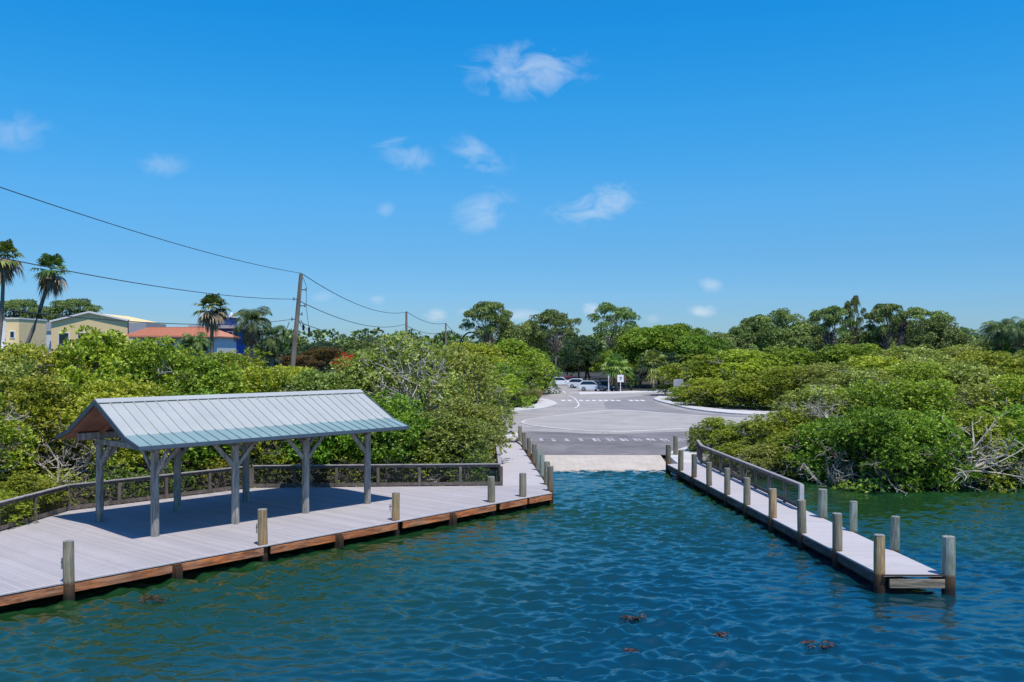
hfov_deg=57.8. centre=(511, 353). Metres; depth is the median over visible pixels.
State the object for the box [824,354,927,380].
mangrove tree
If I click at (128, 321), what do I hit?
power line
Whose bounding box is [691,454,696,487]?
piling
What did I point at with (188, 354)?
mangrove tree
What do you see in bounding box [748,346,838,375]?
mangrove tree
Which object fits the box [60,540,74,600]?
piling
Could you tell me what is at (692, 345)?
broadleaf tree
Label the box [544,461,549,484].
piling
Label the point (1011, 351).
mangrove tree
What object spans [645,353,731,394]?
mangrove tree
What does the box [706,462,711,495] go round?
piling
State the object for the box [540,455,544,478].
piling
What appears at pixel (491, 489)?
piling
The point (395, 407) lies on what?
mangrove tree
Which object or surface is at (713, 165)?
sky
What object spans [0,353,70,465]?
mangrove tree
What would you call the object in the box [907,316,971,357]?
broadleaf tree
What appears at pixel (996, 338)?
feather palm
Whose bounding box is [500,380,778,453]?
road
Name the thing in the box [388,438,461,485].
dead shrub
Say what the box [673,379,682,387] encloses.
road sign
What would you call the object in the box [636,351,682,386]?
broadleaf tree
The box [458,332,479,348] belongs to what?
street lamp
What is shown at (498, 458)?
railing
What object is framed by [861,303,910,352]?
pine tree
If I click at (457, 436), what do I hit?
mangrove tree
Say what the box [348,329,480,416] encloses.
mangrove tree
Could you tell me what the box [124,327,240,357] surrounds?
red roofed house
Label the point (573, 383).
parked car
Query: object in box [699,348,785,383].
mangrove tree
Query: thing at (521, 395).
grass tuft
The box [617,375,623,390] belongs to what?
road sign
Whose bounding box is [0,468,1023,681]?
water
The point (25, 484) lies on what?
mangrove tree
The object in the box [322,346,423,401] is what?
mangrove tree
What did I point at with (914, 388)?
mangrove tree
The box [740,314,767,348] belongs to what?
broadleaf tree
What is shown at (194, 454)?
mangrove tree
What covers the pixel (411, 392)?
dead shrub
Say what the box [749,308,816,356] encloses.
broadleaf tree
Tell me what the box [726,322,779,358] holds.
broadleaf tree
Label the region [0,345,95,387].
mangrove tree
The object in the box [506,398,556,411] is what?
pavement
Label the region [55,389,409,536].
pavilion
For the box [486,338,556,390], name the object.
mangrove tree
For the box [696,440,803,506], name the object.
railing
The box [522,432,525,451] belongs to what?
piling
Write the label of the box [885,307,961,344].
broadleaf tree
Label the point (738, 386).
mangrove tree
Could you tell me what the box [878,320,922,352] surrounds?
broadleaf tree
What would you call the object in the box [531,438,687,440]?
bay markings
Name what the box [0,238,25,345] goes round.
fan palm
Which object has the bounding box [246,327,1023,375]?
woodland
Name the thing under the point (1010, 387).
mangrove tree
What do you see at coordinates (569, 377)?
parked car
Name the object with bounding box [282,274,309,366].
utility pole
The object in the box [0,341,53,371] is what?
mangrove tree
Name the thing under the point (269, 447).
mangrove tree
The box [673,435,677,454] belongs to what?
piling
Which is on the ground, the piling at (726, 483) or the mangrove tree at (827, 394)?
the mangrove tree at (827, 394)
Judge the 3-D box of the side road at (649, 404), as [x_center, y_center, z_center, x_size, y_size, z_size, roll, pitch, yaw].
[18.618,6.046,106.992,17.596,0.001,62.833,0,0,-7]
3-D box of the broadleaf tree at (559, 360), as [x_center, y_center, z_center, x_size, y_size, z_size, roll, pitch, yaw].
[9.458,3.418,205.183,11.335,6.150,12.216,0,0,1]
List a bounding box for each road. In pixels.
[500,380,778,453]
[604,394,772,421]
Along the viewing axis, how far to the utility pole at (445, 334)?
216.84 m
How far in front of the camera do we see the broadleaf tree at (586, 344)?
182.92 m
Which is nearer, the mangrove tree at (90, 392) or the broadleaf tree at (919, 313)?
the mangrove tree at (90, 392)
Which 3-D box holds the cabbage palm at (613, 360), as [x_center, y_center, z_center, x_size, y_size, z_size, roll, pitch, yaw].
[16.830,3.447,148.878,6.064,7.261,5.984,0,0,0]
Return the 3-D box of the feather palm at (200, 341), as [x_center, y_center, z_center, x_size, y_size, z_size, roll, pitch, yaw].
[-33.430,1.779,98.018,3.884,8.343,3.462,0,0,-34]
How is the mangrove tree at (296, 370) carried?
on the ground
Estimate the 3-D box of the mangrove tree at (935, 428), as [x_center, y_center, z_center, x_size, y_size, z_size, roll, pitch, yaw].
[20.903,5.562,47.563,5.973,5.475,7.136,0,0,27]
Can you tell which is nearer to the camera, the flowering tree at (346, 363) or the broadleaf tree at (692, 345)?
the flowering tree at (346, 363)
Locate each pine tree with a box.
[807,305,855,353]
[835,327,883,356]
[841,295,866,344]
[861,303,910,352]
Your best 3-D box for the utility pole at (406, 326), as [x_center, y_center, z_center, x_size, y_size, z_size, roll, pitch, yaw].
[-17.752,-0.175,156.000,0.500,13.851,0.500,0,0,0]
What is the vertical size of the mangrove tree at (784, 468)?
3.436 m
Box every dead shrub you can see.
[0,400,72,474]
[13,428,111,484]
[366,357,445,415]
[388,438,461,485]
[733,453,777,476]
[796,447,859,487]
[801,386,843,420]
[875,475,938,493]
[922,411,1023,482]
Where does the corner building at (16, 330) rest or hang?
on the ground
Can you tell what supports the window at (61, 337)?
in the yellow building at (55, 338)
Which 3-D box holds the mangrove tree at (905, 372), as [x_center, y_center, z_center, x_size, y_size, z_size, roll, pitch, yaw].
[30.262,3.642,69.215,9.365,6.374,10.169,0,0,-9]
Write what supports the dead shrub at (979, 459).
on the ground
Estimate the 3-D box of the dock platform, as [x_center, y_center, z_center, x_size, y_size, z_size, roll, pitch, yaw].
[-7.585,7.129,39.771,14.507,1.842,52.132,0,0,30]
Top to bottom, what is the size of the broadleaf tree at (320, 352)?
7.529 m
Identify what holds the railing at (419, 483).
on the dock platform
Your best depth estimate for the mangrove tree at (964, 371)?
67.61 m
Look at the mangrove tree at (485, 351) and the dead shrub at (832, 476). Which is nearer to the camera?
the dead shrub at (832, 476)
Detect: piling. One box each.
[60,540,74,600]
[256,508,267,561]
[389,492,399,535]
[488,476,494,514]
[518,426,521,444]
[519,473,525,509]
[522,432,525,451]
[527,437,530,459]
[532,444,536,466]
[536,448,540,472]
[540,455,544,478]
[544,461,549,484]
[547,466,553,502]
[666,444,670,473]
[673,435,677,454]
[678,450,683,480]
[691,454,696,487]
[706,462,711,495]
[724,468,729,507]
[743,477,750,517]
[768,488,776,532]
[797,499,806,549]
[818,489,827,519]
[832,512,842,568]
[849,501,857,533]
[873,534,885,593]
[890,516,899,553]
[941,535,955,595]
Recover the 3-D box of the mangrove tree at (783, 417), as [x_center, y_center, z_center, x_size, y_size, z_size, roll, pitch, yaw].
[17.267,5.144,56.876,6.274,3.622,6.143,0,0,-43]
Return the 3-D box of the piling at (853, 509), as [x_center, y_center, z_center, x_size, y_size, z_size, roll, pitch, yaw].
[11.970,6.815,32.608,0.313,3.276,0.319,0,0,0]
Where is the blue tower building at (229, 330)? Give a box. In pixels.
[188,312,245,357]
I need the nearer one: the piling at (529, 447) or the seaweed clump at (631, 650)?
the seaweed clump at (631, 650)
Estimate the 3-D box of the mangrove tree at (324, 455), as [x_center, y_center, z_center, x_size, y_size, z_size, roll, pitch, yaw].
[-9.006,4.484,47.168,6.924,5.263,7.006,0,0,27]
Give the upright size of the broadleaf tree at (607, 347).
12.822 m
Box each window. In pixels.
[9,331,14,337]
[58,332,68,345]
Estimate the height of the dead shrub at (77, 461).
3.129 m
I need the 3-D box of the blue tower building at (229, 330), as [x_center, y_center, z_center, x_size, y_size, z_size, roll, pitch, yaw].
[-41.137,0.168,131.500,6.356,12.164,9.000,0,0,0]
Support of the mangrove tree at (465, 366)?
on the ground
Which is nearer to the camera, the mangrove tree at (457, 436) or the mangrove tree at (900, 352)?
the mangrove tree at (457, 436)
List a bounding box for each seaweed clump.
[138,595,172,602]
[620,613,645,619]
[622,648,637,652]
[712,631,730,636]
[800,640,834,648]
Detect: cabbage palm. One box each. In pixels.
[598,353,633,390]
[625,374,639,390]
[637,348,667,390]
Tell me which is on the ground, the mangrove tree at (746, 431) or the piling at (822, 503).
the mangrove tree at (746, 431)
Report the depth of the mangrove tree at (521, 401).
102.82 m
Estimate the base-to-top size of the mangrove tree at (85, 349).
8.572 m
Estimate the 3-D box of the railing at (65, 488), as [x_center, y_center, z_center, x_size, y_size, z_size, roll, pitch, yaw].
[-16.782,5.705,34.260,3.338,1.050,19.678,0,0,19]
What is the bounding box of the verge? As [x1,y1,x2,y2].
[579,390,667,394]
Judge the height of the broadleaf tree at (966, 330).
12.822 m
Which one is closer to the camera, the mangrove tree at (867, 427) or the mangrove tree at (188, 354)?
the mangrove tree at (867, 427)
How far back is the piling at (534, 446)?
52.48 m
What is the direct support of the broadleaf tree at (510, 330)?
on the ground
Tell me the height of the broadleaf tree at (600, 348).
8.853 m
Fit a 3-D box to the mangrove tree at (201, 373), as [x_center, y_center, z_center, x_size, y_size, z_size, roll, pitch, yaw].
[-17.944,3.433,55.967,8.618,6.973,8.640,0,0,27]
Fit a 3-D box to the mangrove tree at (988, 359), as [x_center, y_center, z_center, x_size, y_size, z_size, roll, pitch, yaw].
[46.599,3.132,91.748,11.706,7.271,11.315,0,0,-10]
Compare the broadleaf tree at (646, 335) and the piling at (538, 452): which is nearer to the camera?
the piling at (538, 452)
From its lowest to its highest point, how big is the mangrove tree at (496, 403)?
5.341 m
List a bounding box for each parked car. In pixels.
[550,377,568,385]
[564,376,586,380]
[567,378,584,387]
[578,381,600,390]
[594,381,614,391]
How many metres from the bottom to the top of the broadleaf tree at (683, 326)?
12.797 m
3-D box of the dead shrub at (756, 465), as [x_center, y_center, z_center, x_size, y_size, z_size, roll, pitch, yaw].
[13.024,6.565,51.027,3.414,2.347,2.884,0,0,-22]
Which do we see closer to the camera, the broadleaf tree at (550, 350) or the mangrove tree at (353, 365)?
the mangrove tree at (353, 365)
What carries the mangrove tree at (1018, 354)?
on the ground
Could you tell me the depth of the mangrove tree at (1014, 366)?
68.14 m
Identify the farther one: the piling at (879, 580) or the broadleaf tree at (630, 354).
the broadleaf tree at (630, 354)
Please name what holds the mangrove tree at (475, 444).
on the ground
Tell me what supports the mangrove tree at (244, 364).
on the ground
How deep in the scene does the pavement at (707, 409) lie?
98.42 m
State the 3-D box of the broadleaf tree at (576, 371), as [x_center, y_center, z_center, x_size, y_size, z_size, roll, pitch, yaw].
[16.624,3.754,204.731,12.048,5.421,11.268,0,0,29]
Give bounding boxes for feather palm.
[177,332,212,358]
[230,306,272,364]
[257,325,290,370]
[978,319,1014,353]
[999,316,1023,351]
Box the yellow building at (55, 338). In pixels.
[46,311,165,369]
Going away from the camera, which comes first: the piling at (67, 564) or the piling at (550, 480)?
the piling at (67, 564)
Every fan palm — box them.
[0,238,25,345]
[25,253,70,343]
[193,293,232,356]
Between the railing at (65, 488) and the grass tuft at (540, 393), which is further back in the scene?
the grass tuft at (540, 393)
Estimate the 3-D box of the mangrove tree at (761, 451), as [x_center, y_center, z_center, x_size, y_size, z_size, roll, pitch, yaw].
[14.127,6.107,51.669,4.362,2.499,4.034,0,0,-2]
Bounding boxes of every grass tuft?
[514,392,530,403]
[522,390,543,403]
[526,388,545,401]
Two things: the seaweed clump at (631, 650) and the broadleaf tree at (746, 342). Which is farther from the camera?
the broadleaf tree at (746, 342)
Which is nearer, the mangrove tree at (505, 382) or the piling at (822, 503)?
the piling at (822, 503)
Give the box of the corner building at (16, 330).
[1,318,46,354]
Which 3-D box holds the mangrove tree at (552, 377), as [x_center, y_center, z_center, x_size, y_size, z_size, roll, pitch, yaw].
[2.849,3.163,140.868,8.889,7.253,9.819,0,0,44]
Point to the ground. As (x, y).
(646, 385)
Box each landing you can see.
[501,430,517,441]
[671,446,707,463]
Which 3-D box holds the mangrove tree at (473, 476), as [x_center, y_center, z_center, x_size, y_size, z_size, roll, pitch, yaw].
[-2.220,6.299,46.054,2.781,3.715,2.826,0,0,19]
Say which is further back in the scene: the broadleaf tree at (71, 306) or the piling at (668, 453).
the broadleaf tree at (71, 306)
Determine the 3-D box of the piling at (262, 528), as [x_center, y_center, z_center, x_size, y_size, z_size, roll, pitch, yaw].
[-8.125,6.756,30.272,0.367,3.390,0.336,0,0,-43]
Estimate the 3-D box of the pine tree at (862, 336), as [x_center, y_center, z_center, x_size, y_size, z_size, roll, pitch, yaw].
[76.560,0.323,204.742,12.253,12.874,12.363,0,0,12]
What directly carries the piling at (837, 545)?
in the water
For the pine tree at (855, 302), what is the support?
on the ground
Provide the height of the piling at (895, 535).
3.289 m
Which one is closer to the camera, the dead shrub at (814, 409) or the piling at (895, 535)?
the piling at (895, 535)
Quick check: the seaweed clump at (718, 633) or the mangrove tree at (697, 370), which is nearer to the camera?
the seaweed clump at (718, 633)
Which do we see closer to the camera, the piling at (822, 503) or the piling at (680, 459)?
the piling at (822, 503)
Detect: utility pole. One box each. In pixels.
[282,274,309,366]
[405,312,407,349]
[445,323,446,345]
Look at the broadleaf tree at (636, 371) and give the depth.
165.65 m
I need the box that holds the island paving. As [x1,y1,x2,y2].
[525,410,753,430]
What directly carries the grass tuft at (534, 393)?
on the ground
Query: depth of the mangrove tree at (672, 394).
118.12 m
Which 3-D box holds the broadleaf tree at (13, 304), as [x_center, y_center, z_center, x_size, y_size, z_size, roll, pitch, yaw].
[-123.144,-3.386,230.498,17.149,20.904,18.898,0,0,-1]
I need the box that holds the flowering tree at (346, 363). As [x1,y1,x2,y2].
[330,353,355,369]
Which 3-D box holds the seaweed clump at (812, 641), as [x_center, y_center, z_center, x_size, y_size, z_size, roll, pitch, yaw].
[7.111,6.738,21.559,0.824,0.084,0.650,0,0,0]
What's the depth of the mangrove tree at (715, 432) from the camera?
57.95 m
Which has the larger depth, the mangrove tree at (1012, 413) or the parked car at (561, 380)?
the parked car at (561, 380)
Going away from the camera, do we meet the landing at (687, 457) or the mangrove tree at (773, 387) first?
the landing at (687, 457)
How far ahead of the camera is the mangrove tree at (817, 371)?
97.61 m
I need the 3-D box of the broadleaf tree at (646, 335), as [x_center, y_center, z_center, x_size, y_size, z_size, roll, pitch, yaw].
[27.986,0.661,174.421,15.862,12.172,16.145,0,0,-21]
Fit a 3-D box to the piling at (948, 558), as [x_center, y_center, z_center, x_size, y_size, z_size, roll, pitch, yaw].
[12.308,6.796,26.159,0.382,3.313,0.408,0,0,0]
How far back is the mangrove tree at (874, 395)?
55.79 m
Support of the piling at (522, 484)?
in the water
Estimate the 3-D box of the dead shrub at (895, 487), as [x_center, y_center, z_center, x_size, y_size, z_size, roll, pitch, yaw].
[19.462,7.044,45.271,3.296,2.217,3.902,0,0,19]
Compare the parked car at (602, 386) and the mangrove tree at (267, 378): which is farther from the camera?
the parked car at (602, 386)
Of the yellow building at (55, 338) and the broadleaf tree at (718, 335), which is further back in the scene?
the broadleaf tree at (718, 335)
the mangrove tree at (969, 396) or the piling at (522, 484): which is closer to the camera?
the piling at (522, 484)
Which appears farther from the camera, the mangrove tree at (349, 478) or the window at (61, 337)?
the window at (61, 337)
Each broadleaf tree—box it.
[3,298,46,320]
[30,298,102,321]
[254,347,305,371]
[278,354,317,372]
[287,341,349,370]
[300,347,344,373]
[343,337,388,363]
[459,301,512,347]
[493,319,548,352]
[512,326,561,356]
[529,309,581,376]
[547,355,577,376]
[560,360,606,380]
[561,335,601,378]
[565,345,604,379]
[586,302,640,381]
[589,351,636,380]
[603,330,631,381]
[604,330,668,385]
[613,325,700,386]
[619,368,663,387]
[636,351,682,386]
[654,322,712,378]
[665,334,732,366]
[707,332,739,352]
[721,333,750,362]
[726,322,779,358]
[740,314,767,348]
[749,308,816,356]
[781,319,835,356]
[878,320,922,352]
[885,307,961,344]
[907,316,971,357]
[931,327,982,352]
[962,339,1001,348]
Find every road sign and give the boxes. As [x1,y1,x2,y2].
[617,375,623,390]
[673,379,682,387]
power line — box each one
[0,187,298,272]
[0,257,273,298]
[0,309,291,324]
[300,322,391,339]
[301,273,405,312]
[302,302,404,326]
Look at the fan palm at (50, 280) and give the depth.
75.79 m
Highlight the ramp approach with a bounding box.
[517,431,709,454]
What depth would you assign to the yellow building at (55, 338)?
140.00 m
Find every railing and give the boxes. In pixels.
[0,466,251,529]
[251,463,502,487]
[494,435,501,481]
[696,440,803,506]
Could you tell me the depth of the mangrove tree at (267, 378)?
56.15 m
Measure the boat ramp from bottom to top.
1.893 m
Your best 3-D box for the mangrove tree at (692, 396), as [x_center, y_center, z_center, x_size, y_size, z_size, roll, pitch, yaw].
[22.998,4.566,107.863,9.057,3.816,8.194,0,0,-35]
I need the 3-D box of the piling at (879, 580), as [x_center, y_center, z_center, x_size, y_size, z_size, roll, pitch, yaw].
[10.425,6.788,26.303,0.344,3.327,0.339,0,0,0]
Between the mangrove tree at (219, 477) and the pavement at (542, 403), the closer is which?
the mangrove tree at (219, 477)
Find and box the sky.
[0,0,1023,352]
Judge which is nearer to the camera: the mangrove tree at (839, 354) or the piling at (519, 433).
the piling at (519, 433)
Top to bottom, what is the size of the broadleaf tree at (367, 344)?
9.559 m
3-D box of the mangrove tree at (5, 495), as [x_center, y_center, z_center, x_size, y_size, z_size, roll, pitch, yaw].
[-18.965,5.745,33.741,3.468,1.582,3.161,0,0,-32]
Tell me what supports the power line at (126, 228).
attached to the utility pole at (295, 333)
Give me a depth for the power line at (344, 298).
100.64 m
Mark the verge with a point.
(617, 392)
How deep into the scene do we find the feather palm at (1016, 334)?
119.60 m
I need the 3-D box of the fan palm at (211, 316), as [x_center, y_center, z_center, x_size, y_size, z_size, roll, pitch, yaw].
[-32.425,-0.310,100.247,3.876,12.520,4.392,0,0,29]
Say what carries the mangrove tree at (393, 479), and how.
on the ground
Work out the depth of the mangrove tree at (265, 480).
44.94 m
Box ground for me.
[0,356,848,530]
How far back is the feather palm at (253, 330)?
102.54 m
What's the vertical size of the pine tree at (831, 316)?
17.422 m
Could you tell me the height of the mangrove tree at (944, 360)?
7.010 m
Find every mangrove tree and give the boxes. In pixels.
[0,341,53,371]
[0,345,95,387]
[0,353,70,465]
[0,371,89,487]
[0,392,43,487]
[0,470,69,522]
[0,489,40,526]
[27,373,190,499]
[31,325,163,396]
[37,466,95,512]
[75,455,159,505]
[107,335,205,395]
[132,460,203,498]
[135,388,262,491]
[152,353,267,394]
[158,346,219,382]
[188,456,254,493]
[200,390,323,488]
[204,349,284,388]
[226,363,297,458]
[239,450,299,488]
[270,365,316,384]
[271,434,394,486]
[275,367,364,392]
[279,459,334,486]
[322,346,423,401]
[322,450,381,486]
[330,390,449,486]
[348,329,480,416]
[359,445,417,486]
[391,408,507,485]
[408,449,462,485]
[413,343,502,433]
[429,393,517,472]
[442,379,517,433]
[442,444,490,485]
[445,437,491,480]
[448,342,521,382]
[467,356,523,412]
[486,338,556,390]
[489,362,538,407]
[517,351,562,393]
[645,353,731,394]
[662,387,692,401]
[674,377,731,406]
[684,416,746,453]
[694,372,778,408]
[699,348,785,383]
[704,441,758,470]
[723,419,773,446]
[733,441,797,479]
[739,409,822,446]
[741,365,817,409]
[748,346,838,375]
[760,429,839,478]
[769,383,872,426]
[776,414,873,482]
[779,361,851,407]
[809,405,948,492]
[810,342,896,368]
[813,366,920,409]
[820,379,931,458]
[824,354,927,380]
[861,409,982,491]
[872,344,945,363]
[874,360,963,410]
[877,353,974,374]
[889,376,977,424]
[918,408,1023,492]
[920,380,1022,415]
[926,359,1008,405]
[932,342,1002,365]
[950,349,1017,376]
[961,373,1023,420]
[973,404,1023,488]
[977,357,1023,383]
[983,342,1023,360]
[997,350,1023,365]
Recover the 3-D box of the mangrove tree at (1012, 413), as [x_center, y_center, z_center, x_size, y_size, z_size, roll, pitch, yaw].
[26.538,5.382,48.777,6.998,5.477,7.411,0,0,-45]
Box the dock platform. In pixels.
[0,442,551,605]
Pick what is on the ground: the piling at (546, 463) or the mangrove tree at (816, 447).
the mangrove tree at (816, 447)
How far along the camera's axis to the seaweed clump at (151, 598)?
25.50 m
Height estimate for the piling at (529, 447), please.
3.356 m
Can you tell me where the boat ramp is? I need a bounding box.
[545,455,665,472]
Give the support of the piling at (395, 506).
in the water
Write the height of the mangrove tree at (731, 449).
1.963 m
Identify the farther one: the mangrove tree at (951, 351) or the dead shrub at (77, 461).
the mangrove tree at (951, 351)
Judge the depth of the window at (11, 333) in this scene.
118.93 m
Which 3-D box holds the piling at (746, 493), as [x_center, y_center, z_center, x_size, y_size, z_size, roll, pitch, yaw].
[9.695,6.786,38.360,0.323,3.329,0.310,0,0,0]
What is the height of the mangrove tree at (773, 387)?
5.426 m
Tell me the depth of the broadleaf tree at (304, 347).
163.43 m
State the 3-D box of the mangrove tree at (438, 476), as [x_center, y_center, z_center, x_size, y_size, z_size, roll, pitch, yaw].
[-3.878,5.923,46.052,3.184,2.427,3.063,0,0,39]
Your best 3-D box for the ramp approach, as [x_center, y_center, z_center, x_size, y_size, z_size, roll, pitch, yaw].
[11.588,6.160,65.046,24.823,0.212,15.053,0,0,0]
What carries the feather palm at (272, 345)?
on the ground
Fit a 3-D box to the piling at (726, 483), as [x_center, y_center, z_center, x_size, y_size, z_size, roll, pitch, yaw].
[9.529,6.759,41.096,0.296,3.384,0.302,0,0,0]
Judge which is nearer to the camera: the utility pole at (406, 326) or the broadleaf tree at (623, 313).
the utility pole at (406, 326)
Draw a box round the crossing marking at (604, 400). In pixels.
[561,400,644,400]
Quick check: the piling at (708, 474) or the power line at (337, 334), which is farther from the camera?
the power line at (337, 334)
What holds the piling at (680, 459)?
in the water
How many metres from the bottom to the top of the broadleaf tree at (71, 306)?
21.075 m
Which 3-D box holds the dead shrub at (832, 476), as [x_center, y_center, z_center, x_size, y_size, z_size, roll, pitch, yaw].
[16.257,6.084,47.884,3.296,2.868,3.902,0,0,9]
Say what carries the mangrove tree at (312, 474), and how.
on the ground
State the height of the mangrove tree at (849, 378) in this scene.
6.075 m
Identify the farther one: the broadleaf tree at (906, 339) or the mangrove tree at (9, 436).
the broadleaf tree at (906, 339)
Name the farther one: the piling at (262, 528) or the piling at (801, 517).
the piling at (801, 517)
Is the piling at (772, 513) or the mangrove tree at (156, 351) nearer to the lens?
the piling at (772, 513)
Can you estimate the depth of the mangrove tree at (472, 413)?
52.62 m
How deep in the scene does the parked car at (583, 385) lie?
150.50 m
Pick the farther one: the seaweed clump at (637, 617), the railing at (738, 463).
the railing at (738, 463)
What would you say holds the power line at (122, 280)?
attached to the utility pole at (295, 333)
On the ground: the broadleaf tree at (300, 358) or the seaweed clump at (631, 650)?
the broadleaf tree at (300, 358)
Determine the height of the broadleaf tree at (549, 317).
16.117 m
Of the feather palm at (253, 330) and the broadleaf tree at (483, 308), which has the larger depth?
the broadleaf tree at (483, 308)
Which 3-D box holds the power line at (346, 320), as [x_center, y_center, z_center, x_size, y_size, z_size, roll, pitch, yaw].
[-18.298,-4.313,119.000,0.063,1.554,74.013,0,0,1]
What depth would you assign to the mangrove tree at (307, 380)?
56.91 m
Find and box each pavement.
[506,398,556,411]
[654,396,775,415]
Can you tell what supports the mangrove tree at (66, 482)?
on the ground
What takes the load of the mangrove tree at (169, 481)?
on the ground
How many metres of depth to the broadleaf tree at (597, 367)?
190.49 m
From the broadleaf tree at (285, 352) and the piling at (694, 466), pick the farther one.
the broadleaf tree at (285, 352)
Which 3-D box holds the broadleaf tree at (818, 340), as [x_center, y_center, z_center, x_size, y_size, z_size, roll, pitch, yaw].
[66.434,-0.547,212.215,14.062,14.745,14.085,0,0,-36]
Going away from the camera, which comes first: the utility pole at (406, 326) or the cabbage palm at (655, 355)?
the cabbage palm at (655, 355)
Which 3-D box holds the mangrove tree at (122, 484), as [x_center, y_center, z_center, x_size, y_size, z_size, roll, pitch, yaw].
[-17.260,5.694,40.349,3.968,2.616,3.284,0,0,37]
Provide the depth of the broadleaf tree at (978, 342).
186.96 m
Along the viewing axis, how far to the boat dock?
31.82 m
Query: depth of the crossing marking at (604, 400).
120.03 m

